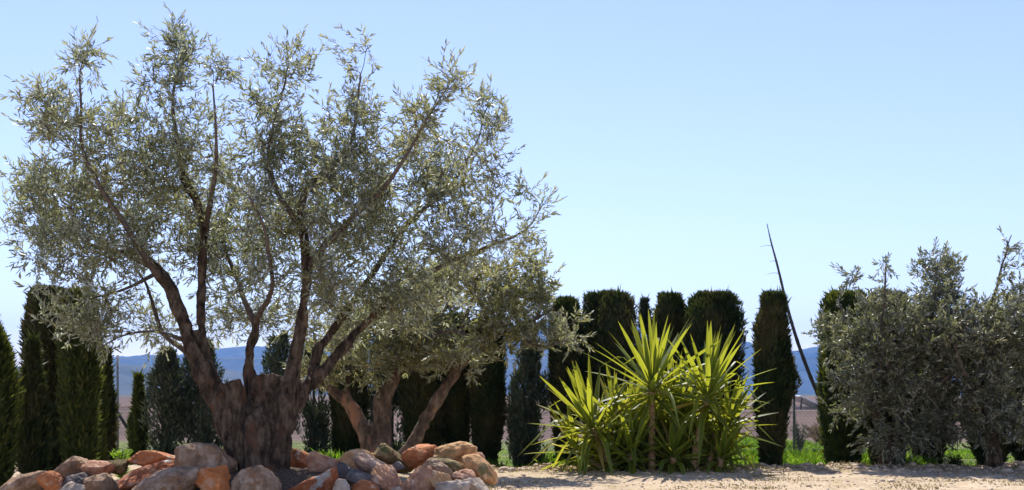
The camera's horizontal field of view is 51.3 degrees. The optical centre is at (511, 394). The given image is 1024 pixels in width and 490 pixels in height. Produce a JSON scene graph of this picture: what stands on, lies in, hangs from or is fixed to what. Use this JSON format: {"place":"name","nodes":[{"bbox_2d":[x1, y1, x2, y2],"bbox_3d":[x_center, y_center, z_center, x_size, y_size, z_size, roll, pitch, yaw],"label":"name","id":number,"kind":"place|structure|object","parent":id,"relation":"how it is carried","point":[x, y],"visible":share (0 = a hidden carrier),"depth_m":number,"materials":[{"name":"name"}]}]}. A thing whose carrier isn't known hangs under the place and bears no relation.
{"place":"outdoors","nodes":[
{"label":"outdoors","id":0,"kind":"place"},
{"bbox_2d":[17,363,372,394],"bbox_3d":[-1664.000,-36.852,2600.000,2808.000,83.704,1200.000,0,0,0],"label":"hills","id":1,"kind":"structure","parent":0,"point":[124,385],"depth_m":2387.22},
{"bbox_2d":[0,0,1023,366],"label":"sky","id":2,"kind":"structure","parent":0,"point":[673,133],"materials":[{"name":"blue"}]},
{"bbox_2d":[12,395,1023,489],"bbox_3d":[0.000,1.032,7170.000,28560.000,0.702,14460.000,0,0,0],"label":"ground","id":3,"kind":"structure","parent":0,"point":[290,477],"depth_m":12.74,"materials":[{"name":"soil"}]},
{"bbox_2d":[0,315,25,486],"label":"cypress tree","id":4,"kind":"object","parent":3,"relation":"on","point":[12,395],"visible":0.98,"depth_m":10.96,"materials":[{"name":"green plant"}]},
{"bbox_2d":[0,470,45,489],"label":"rock","id":5,"kind":"object","parent":3,"relation":"on","point":[27,481],"visible":0.92,"depth_m":9.48,"materials":[{"name":"beige stone"}]},
{"bbox_2d":[15,328,62,475],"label":"cypress tree","id":6,"kind":"object","parent":3,"relation":"on","point":[35,443],"visible":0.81,"depth_m":11.60,"materials":[{"name":"green plant"}]},
{"bbox_2d":[14,280,66,470],"bbox_3d":[-5.625,-0.161,12.918,0.685,2.475,0.646,0,0,0],"label":"cypress tree","id":7,"kind":"object","parent":3,"relation":"on","point":[48,345],"visible":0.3,"depth_m":12.74,"materials":[{"name":"green plant"}]},
{"bbox_2d":[35,471,62,489],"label":"rock","id":8,"kind":"object","parent":3,"relation":"on","point":[49,480],"visible":0.99,"depth_m":9.30,"materials":[{"name":"orange stone"}]},
{"bbox_2d":[53,456,87,480],"bbox_3d":[-4.154,0.735,9.937,0.509,0.329,0.312,0,0,-42],"label":"rock","id":9,"kind":"object","parent":3,"relation":"on","point":[71,465],"visible":0.51,"depth_m":9.84,"materials":[{"name":"stone"}]},
{"bbox_2d":[60,481,85,489],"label":"rock","id":10,"kind":"object","parent":3,"relation":"on","point":[71,485],"visible":1,"depth_m":9.15,"materials":[{"name":"grey stone"}]},
{"bbox_2d":[62,472,91,486],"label":"rock","id":11,"kind":"object","parent":3,"relation":"on","point":[78,478],"visible":0.52,"depth_m":9.69,"materials":[{"name":"grey stone"}]},
{"bbox_2d":[52,283,106,461],"bbox_3d":[-5.037,-0.134,12.489,0.617,2.414,0.612,0,0,0],"label":"cypress tree","id":12,"kind":"object","parent":3,"relation":"on","point":[80,374],"visible":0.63,"depth_m":12.34,"materials":[{"name":"green plant"}]},
{"bbox_2d":[80,460,114,475],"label":"rock","id":13,"kind":"object","parent":3,"relation":"on","point":[93,467],"visible":0.62,"depth_m":9.81,"materials":[{"name":"brown stone"}]},
{"bbox_2d":[83,473,118,489],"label":"rock","id":14,"kind":"object","parent":3,"relation":"on","point":[104,481],"visible":0.98,"depth_m":9.41,"materials":[{"name":"beige stone"}]},
{"bbox_2d":[96,326,111,460],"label":"cypress tree","id":15,"kind":"object","parent":3,"relation":"on","point":[103,408],"visible":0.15,"depth_m":13.49,"materials":[{"name":"green plant"}]},
{"bbox_2d":[104,345,122,460],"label":"cypress tree","id":16,"kind":"object","parent":3,"relation":"on","point":[112,428],"visible":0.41,"depth_m":13.76,"materials":[{"name":"green plant"}]},
{"bbox_2d":[107,459,129,474],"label":"rock","id":17,"kind":"object","parent":3,"relation":"on","point":[121,467],"visible":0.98,"depth_m":10.04,"materials":[{"name":"brown stone"}]},
{"bbox_2d":[127,450,174,465],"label":"rock","id":18,"kind":"object","parent":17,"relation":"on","point":[144,457],"visible":0.69,"depth_m":10.05,"materials":[{"name":"orange stone"}]},
{"bbox_2d":[108,446,132,478],"bbox_3d":[-4.599,0.821,12.583,0.288,0.435,0.349,0,0,0],"label":"shrub","id":19,"kind":"object","parent":3,"relation":"on","point":[119,454],"visible":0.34,"depth_m":12.55,"materials":[{"name":"green plant"}]},
{"bbox_2d":[124,367,150,464],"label":"cypress tree","id":20,"kind":"object","parent":3,"relation":"on","point":[137,437],"visible":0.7,"depth_m":15.41,"materials":[{"name":"green plant"}]},
{"bbox_2d":[117,460,173,489],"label":"rock","id":21,"kind":"object","parent":3,"relation":"on","point":[131,479],"visible":0.52,"depth_m":9.73,"materials":[{"name":"brown stone"}]},
{"bbox_2d":[137,343,195,454],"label":"cypress tree","id":22,"kind":"object","parent":3,"relation":"on","point":[167,399],"visible":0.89,"depth_m":15.03,"materials":[{"name":"green plant"}]},
{"bbox_2d":[132,466,200,489],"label":"rock","id":23,"kind":"object","parent":3,"relation":"on","point":[179,478],"visible":0.97,"depth_m":9.12,"materials":[{"name":"grey stone"}]},
{"bbox_2d":[176,337,228,447],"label":"cypress tree","id":24,"kind":"object","parent":3,"relation":"on","point":[203,427],"visible":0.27,"depth_m":15.40,"materials":[{"name":"green plant"}]},
{"bbox_2d":[174,442,237,472],"bbox_3d":[-2.839,0.634,9.900,0.604,0.388,0.500,0,0,0],"label":"rock","id":25,"kind":"object","parent":3,"relation":"on","point":[200,455],"visible":0.54,"depth_m":9.70,"materials":[{"name":"grey stone"}]},
{"bbox_2d":[195,465,230,489],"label":"rock","id":26,"kind":"object","parent":3,"relation":"on","point":[215,478],"visible":0.88,"depth_m":9.26,"materials":[{"name":"orange stone"}]},
{"bbox_2d":[230,465,281,489],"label":"rock","id":27,"kind":"object","parent":3,"relation":"on","point":[259,477],"visible":1,"depth_m":9.12,"materials":[{"name":"brown stone"}]},
{"bbox_2d":[259,327,302,433],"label":"cypress tree","id":28,"kind":"object","parent":3,"relation":"on","point":[275,358],"visible":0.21,"depth_m":15.84,"materials":[{"name":"green plant"}]},
{"bbox_2d":[0,2,566,470],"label":"olive tree","id":29,"kind":"object","parent":3,"relation":"on","point":[254,420],"visible":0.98,"depth_m":9.88,"materials":[{"name":"green plant"}]},
{"bbox_2d":[290,448,307,467],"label":"rock","id":30,"kind":"object","parent":3,"relation":"on","point":[298,456],"visible":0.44,"depth_m":10.22,"materials":[{"name":"orange stone"}]},
{"bbox_2d":[288,467,338,489],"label":"rock","id":31,"kind":"object","parent":3,"relation":"on","point":[327,479],"visible":0.83,"depth_m":9.27,"materials":[{"name":"orange stone"}]},
{"bbox_2d":[300,336,331,454],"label":"cypress tree","id":32,"kind":"object","parent":3,"relation":"on","point":[317,420],"visible":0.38,"depth_m":16.06,"materials":[{"name":"green plant"}]},
{"bbox_2d":[305,451,338,471],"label":"rock","id":33,"kind":"object","parent":3,"relation":"on","point":[316,461],"visible":0.69,"depth_m":9.94,"materials":[{"name":"stone"}]},
{"bbox_2d":[333,478,349,489],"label":"rock","id":34,"kind":"object","parent":3,"relation":"on","point":[341,484],"visible":1,"depth_m":9.04,"materials":[{"name":"grey stone"}]},
{"bbox_2d":[337,462,352,484],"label":"rock","id":35,"kind":"object","parent":3,"relation":"on","point":[343,468],"visible":0.45,"depth_m":9.52,"materials":[{"name":"grey stone"}]},
{"bbox_2d":[325,317,372,454],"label":"cypress tree","id":36,"kind":"object","parent":3,"relation":"on","point":[344,435],"visible":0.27,"depth_m":15.79,"materials":[{"name":"green plant"}]},
{"bbox_2d":[339,449,375,469],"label":"rock","id":37,"kind":"object","parent":3,"relation":"on","point":[347,457],"visible":0.36,"depth_m":10.06,"materials":[{"name":"brown stone"}]},
{"bbox_2d":[345,468,381,489],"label":"rock","id":38,"kind":"object","parent":3,"relation":"on","point":[353,476],"visible":0.66,"depth_m":9.42,"materials":[{"name":"grey stone"}]},
{"bbox_2d":[352,479,379,489],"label":"rock","id":39,"kind":"object","parent":3,"relation":"on","point":[362,484],"visible":1,"depth_m":9.30,"materials":[{"name":"brown stone"}]},
{"bbox_2d":[352,452,385,474],"bbox_3d":[-1.260,0.698,9.805,0.411,0.338,0.272,0,0,-19],"label":"rock","id":40,"kind":"object","parent":3,"relation":"on","point":[364,462],"visible":0.5,"depth_m":9.70,"materials":[{"name":"stone"}]},
{"bbox_2d":[367,337,403,450],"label":"cypress tree","id":41,"kind":"object","parent":3,"relation":"on","point":[395,402],"visible":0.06,"depth_m":16.33,"materials":[{"name":"green plant"}]},
{"bbox_2d":[371,464,401,489],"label":"rock","id":42,"kind":"object","parent":3,"relation":"on","point":[385,477],"visible":0.87,"depth_m":9.48,"materials":[{"name":"brown stone"}]},
{"bbox_2d":[373,443,412,472],"bbox_3d":[-1.150,0.618,10.281,0.439,0.306,0.257,0,0,-35],"label":"rock","id":43,"kind":"object","parent":3,"relation":"on","point":[386,453],"visible":0.84,"depth_m":10.16,"materials":[{"name":"stone"}]},
{"bbox_2d":[392,461,404,470],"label":"rock","id":44,"kind":"object","parent":3,"relation":"on","point":[398,466],"visible":0.66,"depth_m":9.96,"materials":[{"name":"grey stone"}]},
{"bbox_2d":[400,465,434,489],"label":"rock","id":45,"kind":"object","parent":3,"relation":"on","point":[418,478],"visible":0.91,"depth_m":9.42,"materials":[{"name":"stone"}]},
{"bbox_2d":[401,444,436,469],"bbox_3d":[-0.884,0.599,10.200,0.258,0.243,0.378,0,0,28],"label":"rock","id":46,"kind":"object","parent":3,"relation":"on","point":[414,457],"visible":0.94,"depth_m":10.10,"materials":[{"name":"orange stone"}]},
{"bbox_2d":[395,313,449,446],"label":"cypress tree","id":47,"kind":"object","parent":3,"relation":"on","point":[415,393],"visible":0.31,"depth_m":15.78,"materials":[{"name":"green plant"}]},
{"bbox_2d":[417,458,452,479],"bbox_3d":[-0.656,0.713,9.776,0.371,0.254,0.243,0,0,-36],"label":"rock","id":48,"kind":"object","parent":3,"relation":"on","point":[435,464],"visible":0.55,"depth_m":9.71,"materials":[{"name":"grey stone"}]},
{"bbox_2d":[281,231,595,473],"bbox_3d":[-0.924,-0.572,13.526,4.029,3.213,2.213,0,0,0],"label":"olive tree","id":49,"kind":"object","parent":3,"relation":"on","point":[500,297],"visible":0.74,"depth_m":13.38,"materials":[{"name":"green plant"}]},
{"bbox_2d":[429,470,451,487],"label":"rock","id":50,"kind":"object","parent":3,"relation":"on","point":[437,477],"visible":0.62,"depth_m":9.43,"materials":[{"name":"beige stone"}]},
{"bbox_2d":[432,458,463,471],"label":"rock","id":51,"kind":"object","parent":3,"relation":"on","point":[453,465],"visible":0.2,"depth_m":9.88,"materials":[{"name":"stone"}]},
{"bbox_2d":[431,441,477,462],"bbox_3d":[-0.572,0.579,10.272,0.390,0.257,0.401,0,0,39],"label":"rock","id":52,"kind":"object","parent":51,"relation":"on","point":[456,451],"visible":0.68,"depth_m":10.15,"materials":[{"name":"beige stone"}]},
{"bbox_2d":[435,479,471,489],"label":"rock","id":53,"kind":"object","parent":3,"relation":"on","point":[457,484],"visible":1,"depth_m":9.25,"materials":[{"name":"grey stone"}]},
{"bbox_2d":[444,310,470,443],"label":"cypress tree","id":54,"kind":"object","parent":3,"relation":"on","point":[458,422],"visible":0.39,"depth_m":16.02,"materials":[{"name":"green plant"}]},
{"bbox_2d":[452,469,476,479],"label":"rock","id":55,"kind":"object","parent":3,"relation":"on","point":[464,474],"visible":0.61,"depth_m":9.73,"materials":[{"name":"stone"}]},
{"bbox_2d":[462,478,488,489],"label":"rock","id":56,"kind":"object","parent":3,"relation":"on","point":[477,484],"visible":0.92,"depth_m":9.41,"materials":[{"name":"grey stone"}]},
{"bbox_2d":[462,454,497,484],"bbox_3d":[-0.304,0.703,9.997,0.314,0.292,0.325,0,0,41],"label":"rock","id":57,"kind":"object","parent":3,"relation":"on","point":[483,469],"visible":0.85,"depth_m":9.89,"materials":[{"name":"brown stone"}]},
{"bbox_2d":[463,318,507,462],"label":"cypress tree","id":58,"kind":"object","parent":3,"relation":"on","point":[487,410],"visible":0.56,"depth_m":15.82,"materials":[{"name":"green plant"}]},
{"bbox_2d":[14,355,969,456],"bbox_3d":[0.200,0.210,18.497,18.842,1.780,0.108,0,0,0],"label":"wire fence","id":59,"kind":"object","parent":3,"relation":"on","point":[122,421],"visible":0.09,"depth_m":18.50,"materials":[{"name":"metal"}]},
{"bbox_2d":[503,338,551,467],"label":"cypress tree","id":60,"kind":"object","parent":3,"relation":"on","point":[523,410],"visible":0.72,"depth_m":15.82,"materials":[{"name":"green plant"}]},
{"bbox_2d":[115,435,1013,467],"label":"grass","id":61,"kind":"structure","parent":3,"relation":"on","point":[813,455],"depth_m":17.02,"materials":[{"name":"green plant"}]},
{"bbox_2d":[546,294,586,459],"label":"cypress tree","id":62,"kind":"object","parent":3,"relation":"on","point":[556,367],"visible":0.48,"depth_m":15.83,"materials":[{"name":"green plant"}]},
{"bbox_2d":[579,285,640,463],"bbox_3d":[1.469,-0.243,16.194,1.092,2.886,1.098,0,0,0],"label":"cypress tree","id":63,"kind":"object","parent":3,"relation":"on","point":[612,308],"visible":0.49,"depth_m":15.88,"materials":[{"name":"green plant"}]},
{"bbox_2d":[634,293,651,462],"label":"cypress tree","id":64,"kind":"object","parent":3,"relation":"on","point":[643,306],"visible":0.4,"depth_m":16.54,"materials":[{"name":"green plant"}]},
{"bbox_2d":[518,308,779,475],"bbox_3d":[1.812,0.220,14.037,3.506,2.731,2.394,0,0,0],"label":"yucca plant","id":65,"kind":"object","parent":3,"relation":"on","point":[675,435],"visible":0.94,"depth_m":13.83,"materials":[{"name":"green plant"}]},
{"bbox_2d":[647,288,685,453],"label":"cypress tree","id":66,"kind":"object","parent":3,"relation":"on","point":[670,306],"visible":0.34,"depth_m":16.00,"materials":[{"name":"green plant"}]},
{"bbox_2d":[400,461,1023,489],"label":"pebbles","id":67,"kind":"object","parent":3,"relation":"on","point":[1020,464],"visible":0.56,"depth_m":13.88,"materials":[{"name":"beige gravel"}]},
{"bbox_2d":[679,283,749,462],"bbox_3d":[3.032,-0.229,15.957,1.119,2.860,1.075,0,0,0],"label":"cypress tree","id":68,"kind":"object","parent":3,"relation":"on","point":[718,309],"visible":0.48,"depth_m":15.73,"materials":[{"name":"green plant"}]},
{"bbox_2d":[749,285,802,465],"bbox_3d":[3.750,-0.185,15.227,0.780,2.743,0.736,0,0,0],"label":"cypress tree","id":69,"kind":"object","parent":3,"relation":"on","point":[772,344],"visible":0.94,"depth_m":15.03,"materials":[{"name":"green plant"}]},
{"bbox_2d":[761,224,818,399],"bbox_3d":[4.640,-0.761,16.948,1.393,3.905,0.070,0,0,0],"label":"flower stalk","id":70,"kind":"object","parent":3,"relation":"on","point":[810,376],"visible":0.62,"depth_m":16.93,"materials":[{"name":"brown plant"}]},
{"bbox_2d":[790,415,808,450],"bbox_3d":[5.270,0.748,19.512,0.402,0.827,0.387,0,0,0],"label":"shrub","id":71,"kind":"object","parent":3,"relation":"on","point":[799,437],"visible":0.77,"depth_m":19.49,"materials":[{"name":"green plant"}]},
{"bbox_2d":[792,395,818,409],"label":"farm shed","id":72,"kind":"structure","parent":3,"relation":"on","point":[800,399],"depth_m":60.33,"materials":[{"name":"paint"}]},
{"bbox_2d":[800,422,824,442],"bbox_3d":[7.126,0.865,24.515,1.039,0.605,1.145,0,0,0],"label":"shrub","id":73,"kind":"object","parent":3,"relation":"on","point":[814,436],"visible":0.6,"depth_m":24.55,"materials":[{"name":"brown plant"}]},
{"bbox_2d":[814,285,873,463],"bbox_3d":[5.101,-0.254,16.282,0.942,2.908,0.974,0,0,0],"label":"cypress tree","id":74,"kind":"object","parent":3,"relation":"on","point":[835,443],"visible":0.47,"depth_m":16.11,"materials":[{"name":"green plant"}]},
{"bbox_2d":[801,236,977,467],"bbox_3d":[5.228,-0.544,14.649,2.365,3.326,1.860,0,0,0],"label":"olive tree","id":75,"kind":"object","parent":3,"relation":"on","point":[892,354],"visible":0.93,"depth_m":14.38,"materials":[{"name":"green plant"}]},
{"bbox_2d":[865,289,916,464],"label":"cypress tree","id":76,"kind":"object","parent":3,"relation":"on","point":[888,418],"visible":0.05,"depth_m":16.25,"materials":[{"name":"green plant"}]},
{"bbox_2d":[910,327,949,463],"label":"cypress tree","id":77,"kind":"object","parent":3,"relation":"on","point":[945,448],"visible":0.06,"depth_m":16.42,"materials":[{"name":"green plant"}]},
{"bbox_2d":[947,452,963,465],"bbox_3d":[6.474,1.005,15.586,0.286,0.314,0.273,0,0,-33],"label":"shrub","id":78,"kind":"object","parent":3,"relation":"on","point":[957,461],"visible":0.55,"depth_m":15.59,"materials":[{"name":"green plant"}]},
{"bbox_2d":[916,225,1023,467],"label":"olive tree","id":79,"kind":"object","parent":3,"relation":"on","point":[1002,410],"visible":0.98,"depth_m":14.10,"materials":[{"name":"green plant"}]},
{"bbox_2d":[960,341,1019,465],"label":"cypress tree","id":80,"kind":"object","parent":3,"relation":"on","point":[978,452],"visible":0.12,"depth_m":16.05,"materials":[{"name":"green plant"}]},
{"bbox_2d":[1010,357,1023,460],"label":"cypress tree","id":81,"kind":"object","parent":3,"relation":"on","point":[1017,456],"visible":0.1,"depth_m":16.11,"materials":[{"name":"green plant"}]},
{"bbox_2d":[113,322,964,394],"bbox_3d":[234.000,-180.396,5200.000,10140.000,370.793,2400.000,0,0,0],"label":"mountains","id":82,"kind":"structure","parent":0,"point":[239,352],"depth_m":4619.27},
{"bbox_2d":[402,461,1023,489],"bbox_3d":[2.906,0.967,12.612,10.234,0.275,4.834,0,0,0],"label":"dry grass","id":83,"kind":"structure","parent":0,"point":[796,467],"depth_m":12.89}
]}

